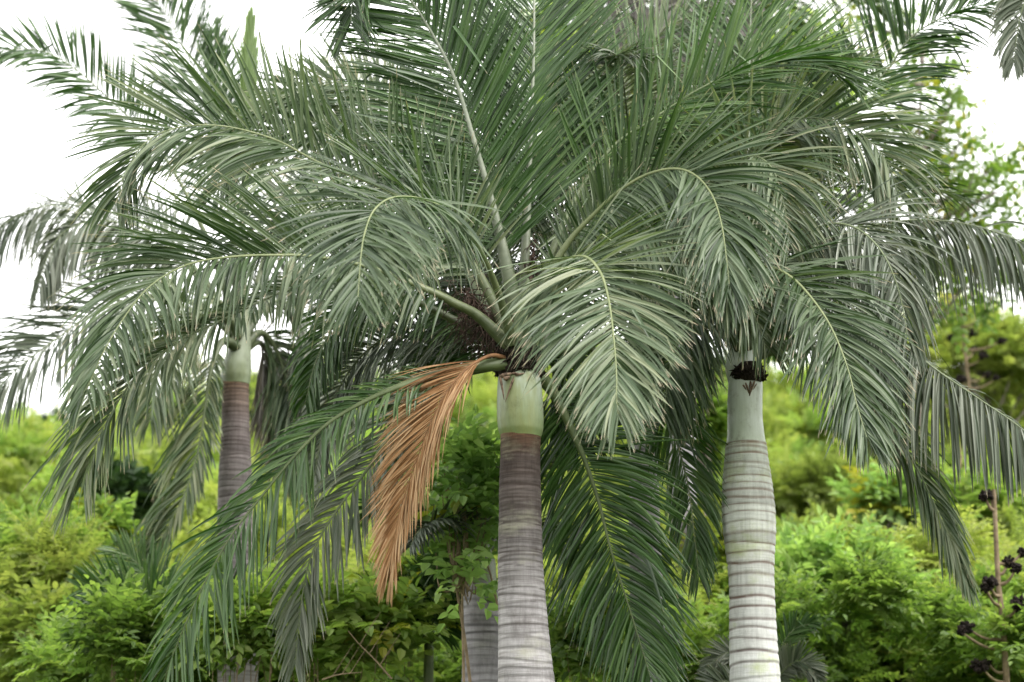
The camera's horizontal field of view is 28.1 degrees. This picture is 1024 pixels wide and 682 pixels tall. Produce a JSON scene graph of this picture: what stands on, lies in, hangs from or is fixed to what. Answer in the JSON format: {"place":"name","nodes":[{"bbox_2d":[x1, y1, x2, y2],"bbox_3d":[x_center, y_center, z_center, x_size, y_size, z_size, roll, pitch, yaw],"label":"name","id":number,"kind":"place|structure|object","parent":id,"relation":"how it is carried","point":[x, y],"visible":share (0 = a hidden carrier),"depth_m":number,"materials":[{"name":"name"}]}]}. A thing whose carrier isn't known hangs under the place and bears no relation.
{"place":"outdoors","nodes":[
{"label":"outdoors","id":0,"kind":"place"},
{"bbox_2d":[0,0,1023,420],"label":"sky","id":1,"kind":"structure","parent":0,"point":[30,135],"materials":[{"name":"white"}]},
{"bbox_3d":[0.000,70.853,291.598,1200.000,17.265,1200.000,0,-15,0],"label":"hillside ground","id":2,"kind":"structure","parent":0,"visible":0},
{"bbox_2d":[0,569,91,681],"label":"sunlit bush","id":3,"kind":"object","parent":2,"relation":"on","point":[12,620],"visible":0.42,"depth_m":21.80,"materials":[{"name":"green plant"}]},
{"bbox_2d":[0,492,129,603],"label":"lime bush","id":4,"kind":"object","parent":2,"relation":"on","point":[8,535],"visible":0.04,"depth_m":23.92,"materials":[{"name":"green plant"}]},
{"bbox_2d":[57,487,174,561],"bbox_3d":[-5.028,3.551,24.934,1.841,3.699,1.501,0,-15,0],"label":"yellow flushed bush","id":5,"kind":"object","parent":2,"relation":"on","point":[122,519],"visible":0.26,"depth_m":25.03,"materials":[{"name":"green plant"}]},
{"bbox_2d":[73,450,175,526],"bbox_3d":[-5.636,3.311,29.174,1.697,3.564,1.672,0,-15,0],"label":"dark shrub","id":6,"kind":"object","parent":2,"relation":"on","point":[131,478],"visible":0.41,"depth_m":29.18,"materials":[{"name":"green plant"}]},
{"bbox_2d":[40,561,236,681],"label":"leafy shrub","id":7,"kind":"object","parent":2,"relation":"on","point":[123,618],"visible":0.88,"depth_m":19.23,"materials":[{"name":"green plant"}]},
{"bbox_2d":[57,521,262,681],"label":"young palm","id":8,"kind":"object","parent":2,"relation":"on","point":[123,554],"visible":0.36,"depth_m":20.10,"materials":[{"name":"green plant"}]},
{"bbox_2d":[0,0,451,681],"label":"palm tree","id":9,"kind":"object","parent":2,"relation":"on","point":[272,412],"visible":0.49,"depth_m":21.59,"materials":[{"name":"green plant"}]},
{"bbox_2d":[159,560,342,681],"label":"shrub","id":10,"kind":"object","parent":2,"relation":"on","point":[256,615],"visible":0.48,"depth_m":18.42,"materials":[{"name":"green plant"}]},
{"bbox_2d":[186,556,461,681],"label":"broad leaved shrub","id":11,"kind":"object","parent":2,"relation":"on","point":[356,608],"visible":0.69,"depth_m":18.67,"materials":[{"name":"green plant"}]},
{"bbox_2d":[322,641,370,680],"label":"bare branch","id":12,"kind":"object","parent":11,"relation":"attached to","point":[343,673],"visible":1,"depth_m":18.05,"materials":[{"name":"wood"}]},
{"bbox_2d":[348,613,399,678],"bbox_3d":[-1.215,2.688,18.078,0.477,0.588,0.105,0,-15,0],"label":"bare branch","id":13,"kind":"object","parent":11,"relation":"attached to","point":[383,669],"visible":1,"depth_m":18.09,"materials":[{"name":"brown wood"}]},
{"bbox_2d":[315,663,408,681],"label":"slope foot leaves","id":14,"kind":"object","parent":2,"relation":"on","point":[380,671],"visible":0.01,"depth_m":22.96,"materials":[{"name":"green plant"}]},
{"bbox_2d":[347,547,459,681],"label":"yellow tipped bush","id":15,"kind":"object","parent":2,"relation":"on","point":[404,559],"visible":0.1,"depth_m":19.41,"materials":[{"name":"green plant"}]},
{"bbox_2d":[349,538,497,681],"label":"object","id":16,"kind":"object","parent":2,"relation":"on","point":[428,672],"visible":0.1,"depth_m":19.06,"materials":[{"name":"green plant"}]},
{"bbox_2d":[22,0,890,681],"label":"palm tree","id":17,"kind":"object","parent":2,"relation":"on","point":[450,216],"visible":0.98,"depth_m":15.65,"materials":[{"name":"green plant"}]},
{"bbox_2d":[384,403,542,681],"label":"climbing shrub","id":18,"kind":"object","parent":2,"relation":"on","point":[471,453],"visible":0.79,"depth_m":17.78,"materials":[{"name":"green plant"}]},
{"bbox_2d":[443,469,471,681],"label":"liana stem","id":19,"kind":"object","parent":18,"relation":"attached to","point":[465,643],"visible":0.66,"depth_m":17.72,"materials":[{"name":"plant"}]},
{"bbox_2d":[487,565,497,604],"bbox_3d":[-0.224,2.260,17.926,0.461,1.682,0.021,0,-15,0],"label":"liana stem","id":20,"kind":"object","parent":18,"relation":"attached to","point":[492,580],"visible":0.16,"depth_m":17.97,"materials":[{"name":"plant"}]},
{"bbox_2d":[348,444,585,681],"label":"palm tree","id":21,"kind":"object","parent":2,"relation":"on","point":[481,632],"visible":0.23,"depth_m":18.06,"materials":[{"name":"plant"}]},
{"bbox_2d":[0,332,1012,681],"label":"hillside undergrowth","id":22,"kind":"object","parent":2,"relation":"on","point":[12,438],"visible":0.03,"depth_m":42.41,"materials":[{"name":"green plant"}]},
{"bbox_2d":[0,542,1023,681],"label":"thicket leaves","id":23,"kind":"object","parent":2,"relation":"on","point":[942,612],"visible":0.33,"depth_m":21.51,"materials":[{"name":"green plant"}]},
{"bbox_2d":[0,493,1023,681],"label":"scrub leaves","id":24,"kind":"object","parent":2,"relation":"on","point":[62,555],"visible":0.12,"depth_m":23.32,"materials":[{"name":"green plant"}]},
{"bbox_2d":[0,311,1023,681],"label":"hillside shrubbery","id":25,"kind":"object","parent":2,"relation":"on","point":[1006,513],"visible":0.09,"depth_m":40.68,"materials":[{"name":"green plant"}]},
{"bbox_2d":[0,329,1023,681],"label":"hillside thicket","id":26,"kind":"object","parent":2,"relation":"on","point":[152,461],"visible":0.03,"depth_m":40.55,"materials":[{"name":"green plant"}]},
{"bbox_2d":[38,334,1019,584],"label":"hillside foliage","id":27,"kind":"object","parent":2,"relation":"on","point":[44,417],"depth_m":50.44,"materials":[{"name":"green plant"}]},
{"bbox_2d":[545,576,633,681],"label":"leafy bush","id":28,"kind":"object","parent":2,"relation":"on","point":[560,646],"visible":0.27,"depth_m":18.79,"materials":[{"name":"green plant"}]},
{"bbox_2d":[618,499,728,613],"bbox_3d":[2.135,3.601,23.880,1.908,3.700,1.555,0,-15,0],"label":"olive bush","id":29,"kind":"object","parent":2,"relation":"on","point":[722,554],"visible":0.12,"depth_m":23.92,"materials":[{"name":"green plant"}]},
{"bbox_2d":[366,23,989,681],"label":"palm tree","id":30,"kind":"object","parent":2,"relation":"on","point":[630,73],"visible":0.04,"depth_m":18.85,"materials":[{"name":"plant"}]},
{"bbox_2d":[494,0,871,190],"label":"tall background tree","id":31,"kind":"object","parent":2,"relation":"on","point":[808,9],"visible":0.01,"depth_m":34.84,"materials":[{"name":"green plant"}]},
{"bbox_2d":[448,0,918,578],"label":"palm tree","id":32,"kind":"object","parent":2,"relation":"on","point":[674,2],"visible":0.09,"depth_m":24.86,"materials":[{"name":"green plant"}]},
{"bbox_2d":[659,379,727,515],"bbox_3d":[2.484,2.867,27.178,1.650,5.016,1.450,0,-15,0],"label":"slope tree","id":33,"kind":"object","parent":2,"relation":"on","point":[718,421],"visible":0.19,"depth_m":27.43,"materials":[{"name":"green plant"}]},
{"bbox_2d":[694,609,828,681],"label":"young palm","id":34,"kind":"object","parent":2,"relation":"on","point":[808,666],"visible":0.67,"depth_m":18.37,"materials":[{"name":"green plant"}]},
{"bbox_2d":[564,0,1023,681],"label":"palm tree","id":35,"kind":"object","parent":2,"relation":"on","point":[872,368],"visible":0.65,"depth_m":16.62,"materials":[{"name":"green plant"}]},
{"bbox_2d":[770,441,880,524],"bbox_3d":[5.093,2.847,33.459,2.746,2.376,2.014,0,-15,0],"label":"feathery bush","id":36,"kind":"object","parent":2,"relation":"on","point":[797,479],"visible":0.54,"depth_m":33.25,"materials":[{"name":"green plant"}]},
{"bbox_2d":[720,504,944,674],"bbox_3d":[3.687,3.634,23.344,2.679,3.559,2.494,0,-15,0],"label":"pale leaved tree","id":37,"kind":"object","parent":2,"relation":"on","point":[801,543],"visible":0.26,"depth_m":23.11,"materials":[{"name":"green plant"}]},
{"bbox_2d":[824,455,952,537],"bbox_3d":[5.540,3.087,30.088,2.033,3.244,1.905,5,-16,-20],"label":"yellow topped tree","id":38,"kind":"object","parent":2,"relation":"on","point":[877,493],"visible":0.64,"depth_m":30.04,"materials":[{"name":"green plant"}]},
{"bbox_2d":[841,565,971,681],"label":"fine leaved bush","id":39,"kind":"object","parent":2,"relation":"on","point":[875,646],"visible":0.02,"depth_m":23.61,"materials":[{"name":"green plant"}]},
{"bbox_2d":[803,1,1023,434],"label":"open crowned tree","id":40,"kind":"object","parent":2,"relation":"on","point":[1007,168],"visible":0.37,"depth_m":32.44,"materials":[{"name":"green plant"}]},
{"bbox_2d":[900,446,1023,555],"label":"green bush","id":41,"kind":"object","parent":2,"relation":"on","point":[966,496],"visible":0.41,"depth_m":30.00,"materials":[{"name":"green plant"}]},
{"bbox_2d":[903,285,1023,446],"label":"feathery tree","id":42,"kind":"object","parent":2,"relation":"on","point":[1005,363],"visible":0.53,"depth_m":40.83,"materials":[{"name":"green plant"}]},
{"bbox_2d":[947,307,1007,468],"bbox_3d":[7.680,1.865,33.565,1.019,5.183,0.590,7,-16,-24],"label":"seed head plant","id":43,"kind":"object","parent":2,"relation":"on","point":[982,355],"visible":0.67,"depth_m":33.94,"materials":[{"name":"plant"}]},
{"bbox_2d":[956,489,1023,681],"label":"seed head plant","id":44,"kind":"object","parent":2,"relation":"on","point":[990,583],"visible":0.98,"depth_m":20.81,"materials":[{"name":"plant"}]},
{"bbox_2d":[986,0,1023,82],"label":"palm tree","id":45,"kind":"object","parent":2,"relation":"on","point":[1006,12],"visible":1,"depth_m":18.00,"materials":[{"name":"green plant"}]}
]}

